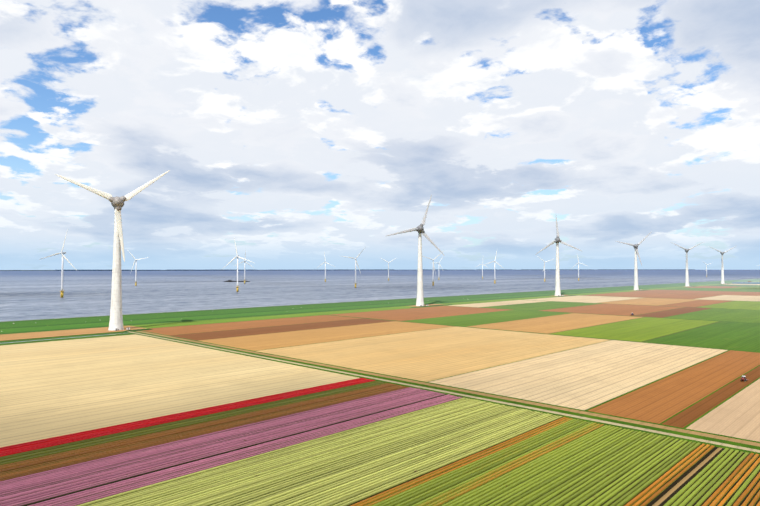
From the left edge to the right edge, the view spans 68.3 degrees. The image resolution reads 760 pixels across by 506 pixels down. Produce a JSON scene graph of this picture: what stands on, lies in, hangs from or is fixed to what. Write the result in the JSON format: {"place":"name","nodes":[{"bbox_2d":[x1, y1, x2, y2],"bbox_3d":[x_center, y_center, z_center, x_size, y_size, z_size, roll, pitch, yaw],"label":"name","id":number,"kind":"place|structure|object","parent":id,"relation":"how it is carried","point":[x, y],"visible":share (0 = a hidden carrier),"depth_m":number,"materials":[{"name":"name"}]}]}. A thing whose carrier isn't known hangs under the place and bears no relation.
{"place":"outdoors","nodes":[
{"label":"outdoors","id":0,"kind":"place"},
{"bbox_2d":[0,269,695,270],"bbox_3d":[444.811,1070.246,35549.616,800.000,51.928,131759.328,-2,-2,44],"label":"shore land","id":1,"kind":"structure","parent":0,"point":[342,269],"depth_m":34392.52,"materials":[{"name":"blue"}]},
{"bbox_2d":[0,284,759,446],"bbox_3d":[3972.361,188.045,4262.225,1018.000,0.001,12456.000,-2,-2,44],"label":"fields","id":2,"kind":"structure","parent":0,"point":[50,389],"depth_m":395.19,"materials":[{"name":"soil"},{"name":"crop plants"},{"name":"flowers"}]},
{"bbox_2d":[123,286,694,331],"bbox_3d":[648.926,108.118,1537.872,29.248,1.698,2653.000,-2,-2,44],"label":"bank grass","id":3,"kind":"structure","parent":2,"relation":"on","point":[411,307],"depth_m":954.61,"materials":[{"name":"green plant"}]},
{"bbox_2d":[732,282,759,283],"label":"glasshouse","id":4,"kind":"structure","parent":2,"relation":"on","point":[745,282],"depth_m":2464.19,"materials":[{"name":"white glass"}]},
{"bbox_2d":[0,270,759,320],"bbox_3d":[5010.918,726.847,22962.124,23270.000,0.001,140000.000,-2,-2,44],"label":"water","id":5,"kind":"structure","parent":0,"point":[29,295],"depth_m":2083.33,"materials":[{"name":"blue liquid"}]},
{"bbox_2d":[39,229,74,297],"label":"offshore wind turbine","id":6,"kind":"object","parent":5,"relation":"in","point":[62,291],"visible":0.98,"depth_m":1195.50,"materials":[{"name":"white metal"}]},
{"bbox_2d":[127,249,148,285],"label":"offshore wind turbine","id":7,"kind":"object","parent":5,"relation":"in","point":[135,269],"visible":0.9,"depth_m":2046.72,"materials":[{"name":"white metal"}]},
{"bbox_2d":[225,238,253,291],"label":"offshore wind turbine","id":8,"kind":"object","parent":5,"relation":"in","point":[237,287],"visible":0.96,"depth_m":1500.53,"materials":[{"name":"white metal"}]},
{"bbox_2d":[235,250,253,282],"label":"offshore wind turbine","id":9,"kind":"object","parent":5,"relation":"in","point":[244,261],"visible":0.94,"depth_m":2397.13,"materials":[{"name":"white metal"}]},
{"bbox_2d":[317,252,334,281],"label":"offshore wind turbine","id":10,"kind":"object","parent":5,"relation":"in","point":[325,262],"visible":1,"depth_m":2674.61,"materials":[{"name":"white metal"}]},
{"bbox_2d":[342,249,363,287],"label":"offshore wind turbine","id":11,"kind":"object","parent":5,"relation":"in","point":[355,283],"visible":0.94,"depth_m":1833.68,"materials":[{"name":"white metal"}]},
{"bbox_2d":[423,253,440,285],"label":"offshore wind turbine","id":12,"kind":"object","parent":5,"relation":"in","point":[433,268],"visible":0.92,"depth_m":2077.93,"materials":[{"name":"white metal"}]},
{"bbox_2d":[485,251,502,283],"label":"offshore wind turbine","id":13,"kind":"object","parent":5,"relation":"in","point":[494,261],"visible":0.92,"depth_m":2369.59,"materials":[{"name":"white metal"}]},
{"bbox_2d":[539,257,552,281],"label":"offshore wind turbine","id":14,"kind":"object","parent":5,"relation":"in","point":[544,268],"visible":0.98,"depth_m":2723.96,"materials":[{"name":"white metal"}]},
{"bbox_2d":[571,255,586,280],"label":"offshore wind turbine","id":15,"kind":"object","parent":5,"relation":"in","point":[578,267],"visible":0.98,"depth_m":2925.36,"materials":[{"name":"white metal"}]},
{"bbox_2d":[0,278,759,505],"bbox_3d":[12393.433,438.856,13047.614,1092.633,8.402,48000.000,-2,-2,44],"label":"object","id":16,"kind":"structure","parent":0,"point":[16,336],"depth_m":307.52,"materials":[{"name":"beige soil"}]},
{"bbox_2d":[0,286,759,454],"bbox_3d":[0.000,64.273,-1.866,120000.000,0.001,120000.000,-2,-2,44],"label":"ground","id":17,"kind":"structure","parent":0,"point":[449,390],"depth_m":318.43,"materials":[{"name":"green plant"}]},
{"bbox_2d":[55,170,169,330],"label":"wind turbine","id":18,"kind":"object","parent":17,"relation":"on","point":[116,316],"visible":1,"depth_m":590.68,"materials":[{"name":"white metal"}]},
{"bbox_2d":[0,279,759,334],"bbox_3d":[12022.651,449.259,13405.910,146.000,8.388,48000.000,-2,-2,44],"label":"dike","id":19,"kind":"structure","parent":17,"relation":"on","point":[166,319],"depth_m":808.63,"materials":[{"name":"green plant"}]},
{"bbox_2d":[386,194,444,305],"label":"wind turbine","id":20,"kind":"object","parent":17,"relation":"on","point":[419,229],"visible":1,"depth_m":979.04,"materials":[{"name":"white metal"}]},
{"bbox_2d":[412,286,689,306],"bbox_3d":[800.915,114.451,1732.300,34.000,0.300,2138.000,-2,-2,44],"label":"crane pads","id":21,"kind":"object","parent":17,"relation":"on","point":[443,304],"visible":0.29,"depth_m":1018.50,"materials":[{"name":"grey concrete"}]},
{"bbox_2d":[535,217,580,295],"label":"wind turbine","id":22,"kind":"object","parent":17,"relation":"on","point":[557,240],"visible":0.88,"depth_m":1349.19,"materials":[{"name":"white metal"}]},
{"bbox_2d":[616,231,651,289],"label":"wind turbine","id":23,"kind":"object","parent":17,"relation":"on","point":[635,246],"visible":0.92,"depth_m":1714.30,"materials":[{"name":"white metal"}]},
{"bbox_2d":[671,242,702,285],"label":"wind turbine","id":24,"kind":"object","parent":17,"relation":"on","point":[686,275],"visible":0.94,"depth_m":2093.26,"materials":[{"name":"white metal"}]},
{"bbox_2d":[709,246,735,283],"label":"wind turbine","id":25,"kind":"object","parent":17,"relation":"on","point":[722,273],"visible":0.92,"depth_m":2455.99,"materials":[{"name":"white metal"}]},
{"bbox_2d":[0,0,759,269],"label":"sky","id":26,"kind":"structure","parent":0,"point":[295,132],"materials":[{"name":"white"}]},
{"bbox_2d":[0,378,759,505],"bbox_3d":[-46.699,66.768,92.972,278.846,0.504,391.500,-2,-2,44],"label":"tulip beds","id":27,"kind":"object","parent":0,"point":[347,463],"visible":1,"depth_m":188.65,"materials":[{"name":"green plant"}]}
]}

